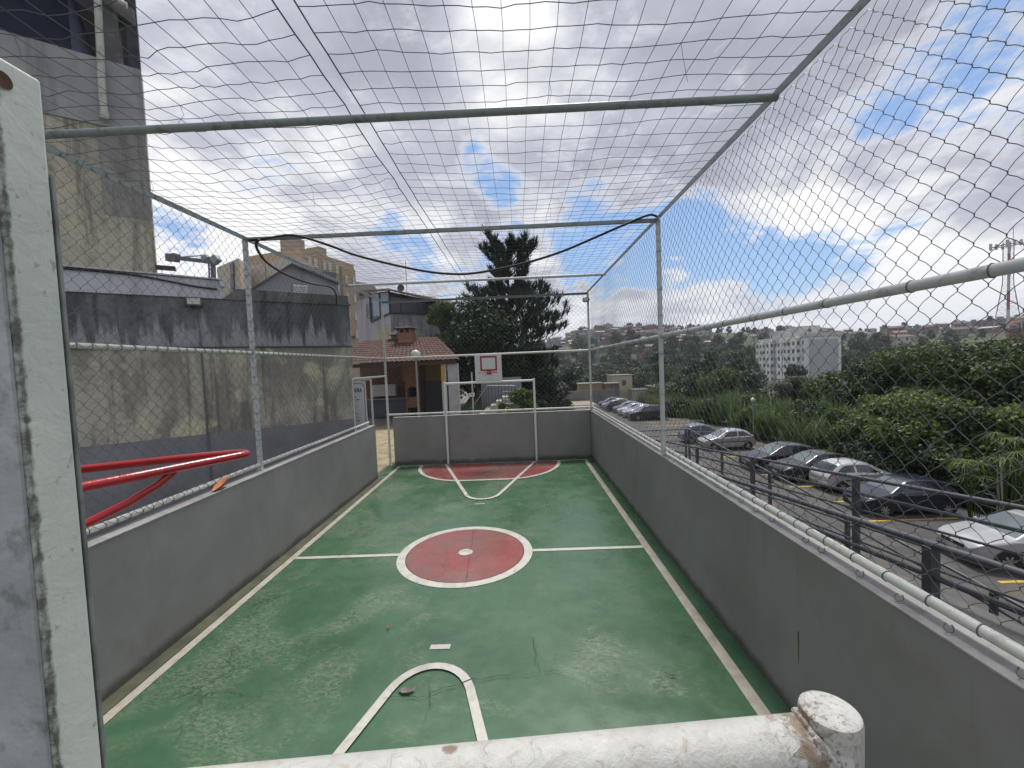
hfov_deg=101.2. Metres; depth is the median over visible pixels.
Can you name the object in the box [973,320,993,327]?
hill house
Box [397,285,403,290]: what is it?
satellite dish
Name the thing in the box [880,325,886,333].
hill house
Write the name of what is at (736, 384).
bank tree
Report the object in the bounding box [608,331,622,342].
valley tree
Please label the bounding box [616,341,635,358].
valley tree
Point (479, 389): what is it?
broadleaf tree
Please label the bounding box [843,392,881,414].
bank shrub
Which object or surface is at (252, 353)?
chain link fence
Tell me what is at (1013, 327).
valley tree
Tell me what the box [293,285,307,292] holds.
louvre window
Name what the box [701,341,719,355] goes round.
valley tree
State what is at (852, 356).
valley tree
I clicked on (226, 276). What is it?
apartment block
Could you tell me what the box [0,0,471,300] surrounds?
overhead net
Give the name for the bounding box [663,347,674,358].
valley tree
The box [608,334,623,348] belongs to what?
valley tree
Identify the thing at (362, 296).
apartment block
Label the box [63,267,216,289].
wall cable
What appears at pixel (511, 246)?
pine tree
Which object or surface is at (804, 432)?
tall grass
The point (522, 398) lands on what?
shrub
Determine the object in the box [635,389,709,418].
cane grass
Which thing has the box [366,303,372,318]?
window
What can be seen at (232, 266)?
window
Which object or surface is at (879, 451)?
bank tree
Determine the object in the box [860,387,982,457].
bank tree
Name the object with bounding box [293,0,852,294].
overhead net
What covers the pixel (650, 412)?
parked car
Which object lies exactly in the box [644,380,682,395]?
bank tree
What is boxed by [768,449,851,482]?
parked car
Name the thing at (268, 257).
apartment block
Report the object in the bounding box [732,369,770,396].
valley tree
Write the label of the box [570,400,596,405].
road
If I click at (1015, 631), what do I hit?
ramp
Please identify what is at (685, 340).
valley tree
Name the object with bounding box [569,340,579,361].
valley tree
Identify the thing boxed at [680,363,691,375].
valley tree
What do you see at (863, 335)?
valley tree
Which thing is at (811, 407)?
bank shrub
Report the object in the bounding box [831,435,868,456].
hedge shrub
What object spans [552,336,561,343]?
hill house
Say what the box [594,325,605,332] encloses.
hill house
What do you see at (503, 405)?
shrub
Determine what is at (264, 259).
hanging hose
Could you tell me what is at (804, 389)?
feathery tree
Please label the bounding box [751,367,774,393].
valley tree
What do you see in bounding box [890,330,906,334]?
hill house
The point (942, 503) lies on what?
parked car
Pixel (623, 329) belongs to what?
hill house
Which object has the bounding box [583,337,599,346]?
valley tree
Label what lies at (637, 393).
outbuilding
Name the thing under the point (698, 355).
valley tree
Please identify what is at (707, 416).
bank shrub
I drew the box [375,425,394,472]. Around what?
path
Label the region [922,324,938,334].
hill house
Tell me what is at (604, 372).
valley tree
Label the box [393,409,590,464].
court wall
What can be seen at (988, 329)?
hill house
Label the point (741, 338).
valley tree
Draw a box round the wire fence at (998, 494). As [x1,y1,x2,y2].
[873,443,1021,512]
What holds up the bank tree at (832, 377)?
on the land
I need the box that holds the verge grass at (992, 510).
[964,503,1011,513]
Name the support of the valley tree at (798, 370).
on the land
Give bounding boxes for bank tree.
[628,368,658,387]
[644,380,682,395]
[654,364,684,377]
[665,398,695,417]
[666,371,711,402]
[694,366,747,400]
[721,382,747,397]
[800,368,856,407]
[819,360,910,411]
[823,411,873,455]
[849,345,928,410]
[853,399,930,470]
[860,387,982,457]
[881,395,994,478]
[886,337,989,408]
[897,337,1023,408]
[925,334,1023,406]
[940,404,1023,456]
[952,402,1023,504]
[980,345,1023,408]
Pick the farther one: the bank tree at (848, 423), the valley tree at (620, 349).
the valley tree at (620, 349)
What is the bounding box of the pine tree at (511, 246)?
[453,224,571,376]
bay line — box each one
[870,518,958,521]
[998,580,1023,582]
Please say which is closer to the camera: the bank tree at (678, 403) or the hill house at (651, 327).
the bank tree at (678, 403)
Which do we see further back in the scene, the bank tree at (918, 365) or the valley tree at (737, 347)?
the valley tree at (737, 347)
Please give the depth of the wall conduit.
6.84 m
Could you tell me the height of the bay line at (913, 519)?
0.003 m
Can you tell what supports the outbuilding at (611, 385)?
on the land
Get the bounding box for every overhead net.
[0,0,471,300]
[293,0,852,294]
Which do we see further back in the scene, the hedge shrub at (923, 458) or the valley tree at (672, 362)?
the valley tree at (672, 362)
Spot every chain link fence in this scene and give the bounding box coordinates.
[45,143,386,534]
[380,292,590,464]
[586,0,1023,679]
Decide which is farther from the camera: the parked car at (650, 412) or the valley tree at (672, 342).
the valley tree at (672, 342)
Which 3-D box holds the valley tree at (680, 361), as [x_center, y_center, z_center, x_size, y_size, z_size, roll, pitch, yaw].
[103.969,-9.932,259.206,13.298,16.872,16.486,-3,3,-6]
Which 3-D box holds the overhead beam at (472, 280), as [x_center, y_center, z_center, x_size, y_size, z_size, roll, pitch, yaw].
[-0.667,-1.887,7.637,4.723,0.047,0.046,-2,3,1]
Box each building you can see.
[0,0,175,272]
[63,265,355,537]
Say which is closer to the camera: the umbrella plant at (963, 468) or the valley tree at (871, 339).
the umbrella plant at (963, 468)
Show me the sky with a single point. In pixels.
(374, 16)
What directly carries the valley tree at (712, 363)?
on the land
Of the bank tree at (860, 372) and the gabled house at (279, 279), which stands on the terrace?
the gabled house at (279, 279)
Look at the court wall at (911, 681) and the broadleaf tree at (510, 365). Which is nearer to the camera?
the court wall at (911, 681)
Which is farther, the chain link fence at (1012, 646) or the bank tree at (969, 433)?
the bank tree at (969, 433)
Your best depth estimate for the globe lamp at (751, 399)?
32.84 m
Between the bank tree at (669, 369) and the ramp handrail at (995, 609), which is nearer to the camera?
the ramp handrail at (995, 609)
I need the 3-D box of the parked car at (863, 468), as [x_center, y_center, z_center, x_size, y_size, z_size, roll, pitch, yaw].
[17.178,4.470,21.002,3.800,1.454,1.904,-2,3,1]
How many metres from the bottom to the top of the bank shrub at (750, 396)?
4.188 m
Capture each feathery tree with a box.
[761,375,827,404]
[787,384,820,398]
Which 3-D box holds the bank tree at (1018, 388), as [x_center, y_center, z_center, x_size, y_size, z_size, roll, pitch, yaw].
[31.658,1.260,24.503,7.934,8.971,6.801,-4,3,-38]
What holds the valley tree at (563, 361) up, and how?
on the land
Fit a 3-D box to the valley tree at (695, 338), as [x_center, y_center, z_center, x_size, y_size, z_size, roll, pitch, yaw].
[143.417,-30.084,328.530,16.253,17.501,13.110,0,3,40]
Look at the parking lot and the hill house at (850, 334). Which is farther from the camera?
the hill house at (850, 334)
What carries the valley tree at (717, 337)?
on the land
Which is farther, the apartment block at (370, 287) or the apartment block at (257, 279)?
the apartment block at (370, 287)
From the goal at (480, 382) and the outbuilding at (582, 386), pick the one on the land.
the outbuilding at (582, 386)
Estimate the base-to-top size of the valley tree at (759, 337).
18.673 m
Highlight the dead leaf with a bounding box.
[212,477,228,490]
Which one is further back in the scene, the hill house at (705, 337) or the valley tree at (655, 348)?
the hill house at (705, 337)
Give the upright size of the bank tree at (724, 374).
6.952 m
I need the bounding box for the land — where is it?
[466,329,1005,513]
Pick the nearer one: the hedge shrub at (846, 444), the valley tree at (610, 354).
the hedge shrub at (846, 444)
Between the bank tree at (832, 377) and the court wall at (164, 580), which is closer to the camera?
the court wall at (164, 580)
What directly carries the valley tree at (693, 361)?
on the land
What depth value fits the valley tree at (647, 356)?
285.29 m
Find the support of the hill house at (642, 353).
on the land
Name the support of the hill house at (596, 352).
on the land
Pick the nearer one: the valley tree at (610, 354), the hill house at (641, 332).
the valley tree at (610, 354)
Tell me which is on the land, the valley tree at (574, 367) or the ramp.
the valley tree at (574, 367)
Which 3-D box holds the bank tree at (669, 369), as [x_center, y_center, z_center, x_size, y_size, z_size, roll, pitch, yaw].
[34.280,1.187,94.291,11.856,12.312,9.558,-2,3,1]
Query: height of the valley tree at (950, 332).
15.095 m
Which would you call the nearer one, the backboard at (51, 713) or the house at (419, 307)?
the backboard at (51, 713)
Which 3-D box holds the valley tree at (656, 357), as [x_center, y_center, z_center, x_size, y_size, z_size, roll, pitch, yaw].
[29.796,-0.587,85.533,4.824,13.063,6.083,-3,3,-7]
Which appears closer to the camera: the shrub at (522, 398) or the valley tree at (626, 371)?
the shrub at (522, 398)
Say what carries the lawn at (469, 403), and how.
on the terrace
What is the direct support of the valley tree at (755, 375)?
on the land
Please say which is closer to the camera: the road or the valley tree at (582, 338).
the road
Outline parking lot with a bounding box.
[566,405,1023,626]
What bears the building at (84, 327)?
on the terrace
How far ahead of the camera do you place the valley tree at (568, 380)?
87.54 m
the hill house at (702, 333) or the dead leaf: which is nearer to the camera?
the dead leaf
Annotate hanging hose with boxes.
[248,214,656,274]
[255,238,336,303]
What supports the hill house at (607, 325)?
on the land
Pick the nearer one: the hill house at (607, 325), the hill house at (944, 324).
the hill house at (944, 324)
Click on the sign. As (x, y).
(360, 402)
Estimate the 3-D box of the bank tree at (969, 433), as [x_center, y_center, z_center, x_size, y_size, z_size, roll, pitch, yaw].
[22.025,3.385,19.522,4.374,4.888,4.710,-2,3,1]
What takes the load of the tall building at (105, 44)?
on the building at (84, 327)
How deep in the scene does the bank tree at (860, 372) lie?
33.44 m
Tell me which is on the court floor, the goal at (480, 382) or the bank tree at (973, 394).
the goal at (480, 382)
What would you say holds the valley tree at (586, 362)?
on the land
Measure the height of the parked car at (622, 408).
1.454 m
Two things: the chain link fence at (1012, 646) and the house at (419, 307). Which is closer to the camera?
the chain link fence at (1012, 646)
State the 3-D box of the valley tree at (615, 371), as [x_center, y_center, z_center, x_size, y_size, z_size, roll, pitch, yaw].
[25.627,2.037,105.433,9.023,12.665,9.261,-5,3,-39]
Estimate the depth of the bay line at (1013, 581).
12.17 m
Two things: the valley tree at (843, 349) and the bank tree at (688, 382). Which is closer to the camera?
the bank tree at (688, 382)
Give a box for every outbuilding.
[576,382,602,403]
[603,382,619,396]
[606,374,631,399]
[629,387,649,400]
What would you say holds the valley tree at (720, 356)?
on the land
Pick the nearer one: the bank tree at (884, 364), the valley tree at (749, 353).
the bank tree at (884, 364)
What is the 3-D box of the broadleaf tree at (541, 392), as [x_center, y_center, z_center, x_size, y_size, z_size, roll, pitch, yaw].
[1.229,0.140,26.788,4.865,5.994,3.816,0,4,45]
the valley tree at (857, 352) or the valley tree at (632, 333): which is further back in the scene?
the valley tree at (632, 333)
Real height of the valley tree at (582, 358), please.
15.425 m
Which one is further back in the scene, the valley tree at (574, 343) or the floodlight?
the valley tree at (574, 343)
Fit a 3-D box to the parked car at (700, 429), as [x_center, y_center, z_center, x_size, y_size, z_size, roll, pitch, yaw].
[15.585,3.925,34.179,3.800,1.454,1.904,-2,3,1]
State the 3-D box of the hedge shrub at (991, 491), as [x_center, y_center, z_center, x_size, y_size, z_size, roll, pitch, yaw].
[20.265,4.338,18.203,2.606,3.038,3.200,-2,3,1]
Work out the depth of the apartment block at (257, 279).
55.49 m
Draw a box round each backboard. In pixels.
[0,58,249,767]
[474,354,501,380]
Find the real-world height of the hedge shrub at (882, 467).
3.067 m
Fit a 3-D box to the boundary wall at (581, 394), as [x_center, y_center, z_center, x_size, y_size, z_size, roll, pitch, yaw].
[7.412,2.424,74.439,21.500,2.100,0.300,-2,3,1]
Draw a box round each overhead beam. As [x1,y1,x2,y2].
[44,93,778,138]
[246,218,655,241]
[346,273,605,286]
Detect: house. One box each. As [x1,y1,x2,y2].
[251,263,338,294]
[356,288,459,362]
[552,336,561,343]
[558,348,568,358]
[587,344,598,358]
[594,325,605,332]
[602,339,610,345]
[604,323,612,329]
[620,326,626,332]
[634,330,643,336]
[635,344,652,358]
[646,324,655,329]
[665,324,673,331]
[695,330,705,335]
[701,334,710,340]
[761,327,770,336]
[847,332,856,341]
[864,328,876,332]
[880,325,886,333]
[887,325,904,335]
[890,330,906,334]
[890,334,914,346]
[906,329,916,335]
[913,324,921,332]
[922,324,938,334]
[935,322,949,330]
[951,321,967,327]
[951,327,968,337]
[966,326,977,332]
[968,319,977,325]
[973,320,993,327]
[977,326,1000,332]
[992,317,1007,325]
[1010,316,1023,326]
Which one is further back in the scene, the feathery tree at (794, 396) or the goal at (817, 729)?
the feathery tree at (794, 396)
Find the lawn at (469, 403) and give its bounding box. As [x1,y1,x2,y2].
[461,396,485,413]
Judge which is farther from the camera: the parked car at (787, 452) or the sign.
the parked car at (787, 452)
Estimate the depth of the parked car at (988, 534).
13.20 m
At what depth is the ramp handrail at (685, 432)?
13.70 m
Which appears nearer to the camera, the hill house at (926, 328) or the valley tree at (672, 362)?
the valley tree at (672, 362)
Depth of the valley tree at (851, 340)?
263.39 m
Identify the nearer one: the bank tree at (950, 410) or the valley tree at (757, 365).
the bank tree at (950, 410)
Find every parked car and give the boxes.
[598,397,619,405]
[605,399,624,410]
[612,401,638,411]
[616,402,642,413]
[621,404,650,415]
[627,404,668,420]
[677,423,717,443]
[697,428,755,449]
[739,441,814,469]
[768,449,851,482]
[809,457,893,493]
[843,474,961,515]
[936,509,1023,567]
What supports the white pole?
on the terrace
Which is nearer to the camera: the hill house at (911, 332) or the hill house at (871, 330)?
the hill house at (911, 332)
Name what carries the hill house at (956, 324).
on the land
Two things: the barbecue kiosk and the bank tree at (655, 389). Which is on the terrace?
the barbecue kiosk
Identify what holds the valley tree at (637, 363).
on the land
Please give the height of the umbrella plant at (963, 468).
2.553 m
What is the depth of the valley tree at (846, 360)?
164.02 m
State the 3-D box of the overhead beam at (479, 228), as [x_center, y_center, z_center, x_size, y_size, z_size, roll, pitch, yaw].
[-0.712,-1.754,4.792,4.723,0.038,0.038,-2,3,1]
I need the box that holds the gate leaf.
[353,379,373,424]
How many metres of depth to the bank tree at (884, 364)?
31.39 m
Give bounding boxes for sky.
[123,0,1023,346]
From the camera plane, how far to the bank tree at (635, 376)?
81.69 m
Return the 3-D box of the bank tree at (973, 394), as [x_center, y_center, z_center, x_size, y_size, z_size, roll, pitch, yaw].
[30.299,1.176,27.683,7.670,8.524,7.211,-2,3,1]
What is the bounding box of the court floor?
[102,457,790,767]
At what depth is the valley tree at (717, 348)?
272.22 m
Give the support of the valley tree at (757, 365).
on the land
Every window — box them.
[230,262,234,275]
[230,276,234,288]
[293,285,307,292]
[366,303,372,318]
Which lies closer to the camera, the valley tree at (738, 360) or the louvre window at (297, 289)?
the louvre window at (297, 289)
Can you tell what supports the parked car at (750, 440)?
on the parking lot
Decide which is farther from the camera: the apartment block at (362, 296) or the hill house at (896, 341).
the hill house at (896, 341)
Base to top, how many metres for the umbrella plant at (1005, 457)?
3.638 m
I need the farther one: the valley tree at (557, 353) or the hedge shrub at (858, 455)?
the valley tree at (557, 353)
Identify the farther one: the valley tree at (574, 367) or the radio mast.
the radio mast
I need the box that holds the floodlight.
[184,297,203,307]
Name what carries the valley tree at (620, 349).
on the land
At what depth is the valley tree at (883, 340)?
244.79 m
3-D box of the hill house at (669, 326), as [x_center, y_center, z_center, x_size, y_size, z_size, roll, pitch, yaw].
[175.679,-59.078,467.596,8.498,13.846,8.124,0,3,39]
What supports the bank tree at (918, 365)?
on the land
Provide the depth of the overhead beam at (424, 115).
2.58 m
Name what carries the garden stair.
on the terrace
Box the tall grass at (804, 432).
[689,385,866,450]
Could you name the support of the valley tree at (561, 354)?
on the land
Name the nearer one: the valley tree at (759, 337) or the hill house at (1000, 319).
the valley tree at (759, 337)
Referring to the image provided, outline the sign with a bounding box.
[354,381,367,429]
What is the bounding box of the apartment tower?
[755,325,842,399]
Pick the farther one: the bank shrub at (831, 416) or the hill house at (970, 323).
the hill house at (970, 323)
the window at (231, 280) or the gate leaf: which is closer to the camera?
the gate leaf
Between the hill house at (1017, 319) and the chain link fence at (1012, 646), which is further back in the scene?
the hill house at (1017, 319)
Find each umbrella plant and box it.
[938,458,1004,517]
[970,431,1023,511]
[985,450,1023,504]
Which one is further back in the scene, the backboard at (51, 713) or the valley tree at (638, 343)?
the valley tree at (638, 343)
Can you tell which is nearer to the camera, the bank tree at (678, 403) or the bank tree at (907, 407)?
the bank tree at (907, 407)
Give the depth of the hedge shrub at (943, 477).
18.68 m
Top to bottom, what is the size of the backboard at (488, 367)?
0.598 m
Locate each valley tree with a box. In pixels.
[547,347,561,368]
[557,364,567,369]
[558,349,564,359]
[558,358,569,366]
[559,368,586,390]
[566,362,587,374]
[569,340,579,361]
[572,335,586,348]
[578,354,588,364]
[579,366,613,382]
[582,346,597,359]
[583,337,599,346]
[583,359,595,368]
[599,355,610,363]
[606,347,615,362]
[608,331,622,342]
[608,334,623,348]
[608,367,619,373]
[611,352,627,369]
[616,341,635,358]
[618,346,628,362]
[618,359,648,372]
[619,366,638,373]
[623,329,636,346]
[637,341,644,352]
[638,349,653,365]
[649,349,671,384]
[650,340,665,352]
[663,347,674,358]
[665,335,680,354]
[666,357,679,368]
[674,355,688,365]
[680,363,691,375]
[681,335,689,350]
[682,339,701,361]
[683,357,701,376]
[686,335,705,353]
[698,349,717,376]
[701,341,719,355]
[710,334,725,344]
[713,346,726,354]
[714,354,725,367]
[721,348,735,365]
[725,351,751,386]
[726,336,744,354]
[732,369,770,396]
[734,331,746,345]
[738,345,755,359]
[743,357,759,367]
[744,356,760,377]
[746,370,766,391]
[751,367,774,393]
[752,335,769,357]
[773,363,813,405]
[841,345,847,354]
[841,349,871,364]
[841,354,851,371]
[842,352,859,372]
[846,336,867,350]
[847,338,872,366]
[849,331,867,343]
[866,332,893,357]
[875,334,892,352]
[914,336,930,352]
[925,329,936,337]
[938,328,960,348]
[976,328,986,336]
[1005,325,1023,347]
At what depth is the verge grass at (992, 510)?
17.08 m
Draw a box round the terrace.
[87,390,533,539]
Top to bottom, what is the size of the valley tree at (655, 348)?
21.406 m
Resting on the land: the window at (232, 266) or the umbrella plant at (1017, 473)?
the umbrella plant at (1017, 473)
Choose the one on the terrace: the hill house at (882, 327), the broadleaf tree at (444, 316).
the broadleaf tree at (444, 316)
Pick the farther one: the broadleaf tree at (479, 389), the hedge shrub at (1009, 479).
the broadleaf tree at (479, 389)
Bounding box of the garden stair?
[471,377,521,413]
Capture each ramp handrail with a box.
[637,429,687,457]
[653,439,1023,603]
[688,429,1023,624]
[711,471,1023,615]
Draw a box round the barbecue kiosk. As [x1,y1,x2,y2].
[352,324,460,417]
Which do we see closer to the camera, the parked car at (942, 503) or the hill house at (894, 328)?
the parked car at (942, 503)
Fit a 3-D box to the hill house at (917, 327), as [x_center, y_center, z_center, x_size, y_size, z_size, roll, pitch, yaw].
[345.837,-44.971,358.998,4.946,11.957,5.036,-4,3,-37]
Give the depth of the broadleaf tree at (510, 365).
21.50 m
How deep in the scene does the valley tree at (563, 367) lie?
180.17 m
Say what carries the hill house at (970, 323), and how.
on the land
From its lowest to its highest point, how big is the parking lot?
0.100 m
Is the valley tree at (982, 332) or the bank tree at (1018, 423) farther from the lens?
the valley tree at (982, 332)
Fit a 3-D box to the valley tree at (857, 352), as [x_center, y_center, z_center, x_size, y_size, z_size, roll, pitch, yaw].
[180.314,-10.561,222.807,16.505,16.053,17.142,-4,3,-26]
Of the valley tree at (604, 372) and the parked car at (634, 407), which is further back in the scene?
the valley tree at (604, 372)
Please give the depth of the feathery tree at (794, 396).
39.58 m
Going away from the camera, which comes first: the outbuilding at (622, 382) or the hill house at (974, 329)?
the outbuilding at (622, 382)
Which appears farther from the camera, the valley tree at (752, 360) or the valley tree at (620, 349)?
the valley tree at (620, 349)
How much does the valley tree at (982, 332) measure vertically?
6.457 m
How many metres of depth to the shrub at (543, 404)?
16.91 m
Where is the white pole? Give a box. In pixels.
[471,372,473,413]
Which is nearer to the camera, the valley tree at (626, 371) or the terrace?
the terrace
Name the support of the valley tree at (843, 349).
on the land
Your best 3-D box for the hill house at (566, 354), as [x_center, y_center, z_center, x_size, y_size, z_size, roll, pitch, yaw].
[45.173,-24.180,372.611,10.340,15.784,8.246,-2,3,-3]
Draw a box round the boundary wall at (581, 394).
[536,389,614,401]
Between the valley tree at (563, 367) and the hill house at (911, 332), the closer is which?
the valley tree at (563, 367)
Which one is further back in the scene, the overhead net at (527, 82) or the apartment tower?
the apartment tower
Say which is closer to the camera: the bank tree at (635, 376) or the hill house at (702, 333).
the bank tree at (635, 376)
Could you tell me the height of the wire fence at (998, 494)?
2.630 m
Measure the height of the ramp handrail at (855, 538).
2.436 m
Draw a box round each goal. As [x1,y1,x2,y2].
[190,690,864,767]
[443,378,537,462]
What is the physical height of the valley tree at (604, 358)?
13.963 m
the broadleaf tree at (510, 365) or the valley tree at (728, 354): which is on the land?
the valley tree at (728, 354)
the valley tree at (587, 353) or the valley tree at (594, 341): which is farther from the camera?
the valley tree at (594, 341)
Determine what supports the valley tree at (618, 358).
on the land
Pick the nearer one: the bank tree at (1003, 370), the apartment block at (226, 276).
the bank tree at (1003, 370)
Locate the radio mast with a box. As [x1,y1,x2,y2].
[989,227,1023,347]
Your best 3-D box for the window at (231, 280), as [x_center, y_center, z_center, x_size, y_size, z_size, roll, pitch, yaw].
[-35.349,-12.862,53.136,1.030,1.500,0.154,0,3,36]
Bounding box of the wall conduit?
[198,308,212,488]
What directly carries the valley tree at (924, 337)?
on the land
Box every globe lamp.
[411,350,419,415]
[750,398,754,435]
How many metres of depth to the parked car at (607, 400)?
61.77 m
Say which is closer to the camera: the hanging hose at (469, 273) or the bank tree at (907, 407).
the hanging hose at (469, 273)
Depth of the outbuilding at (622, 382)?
79.77 m
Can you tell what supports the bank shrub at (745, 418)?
on the land
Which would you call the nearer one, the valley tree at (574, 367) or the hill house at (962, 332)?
the valley tree at (574, 367)
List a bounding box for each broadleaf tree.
[423,301,465,367]
[439,294,539,398]
[460,349,532,395]
[516,340,563,409]
[535,373,575,410]
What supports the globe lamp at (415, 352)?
on the path
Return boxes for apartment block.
[217,258,251,297]
[249,239,359,377]
[250,256,313,287]
[356,282,365,363]
[365,283,376,297]
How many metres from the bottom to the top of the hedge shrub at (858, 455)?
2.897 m
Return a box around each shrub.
[496,402,515,412]
[507,387,538,411]
[533,399,552,410]
[695,398,722,423]
[729,394,764,410]
[736,404,776,436]
[781,399,825,444]
[808,407,850,449]
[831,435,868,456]
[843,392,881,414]
[850,439,888,463]
[863,442,925,474]
[897,445,959,489]
[926,442,1009,507]
[945,452,1020,514]
[961,456,1023,504]
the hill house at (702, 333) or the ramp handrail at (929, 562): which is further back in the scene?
the hill house at (702, 333)
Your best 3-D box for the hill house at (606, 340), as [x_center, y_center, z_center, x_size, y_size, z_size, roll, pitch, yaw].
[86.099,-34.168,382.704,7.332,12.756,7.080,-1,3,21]
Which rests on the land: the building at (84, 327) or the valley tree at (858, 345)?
the valley tree at (858, 345)
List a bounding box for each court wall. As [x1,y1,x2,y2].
[87,425,377,701]
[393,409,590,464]
[589,409,1023,767]
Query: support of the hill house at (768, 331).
on the land
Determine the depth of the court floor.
3.43 m
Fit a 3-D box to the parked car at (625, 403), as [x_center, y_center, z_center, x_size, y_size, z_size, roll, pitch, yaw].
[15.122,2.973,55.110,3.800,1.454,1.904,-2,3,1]
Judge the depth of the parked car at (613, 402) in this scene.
56.79 m
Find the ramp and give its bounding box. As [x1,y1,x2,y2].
[691,459,1023,644]

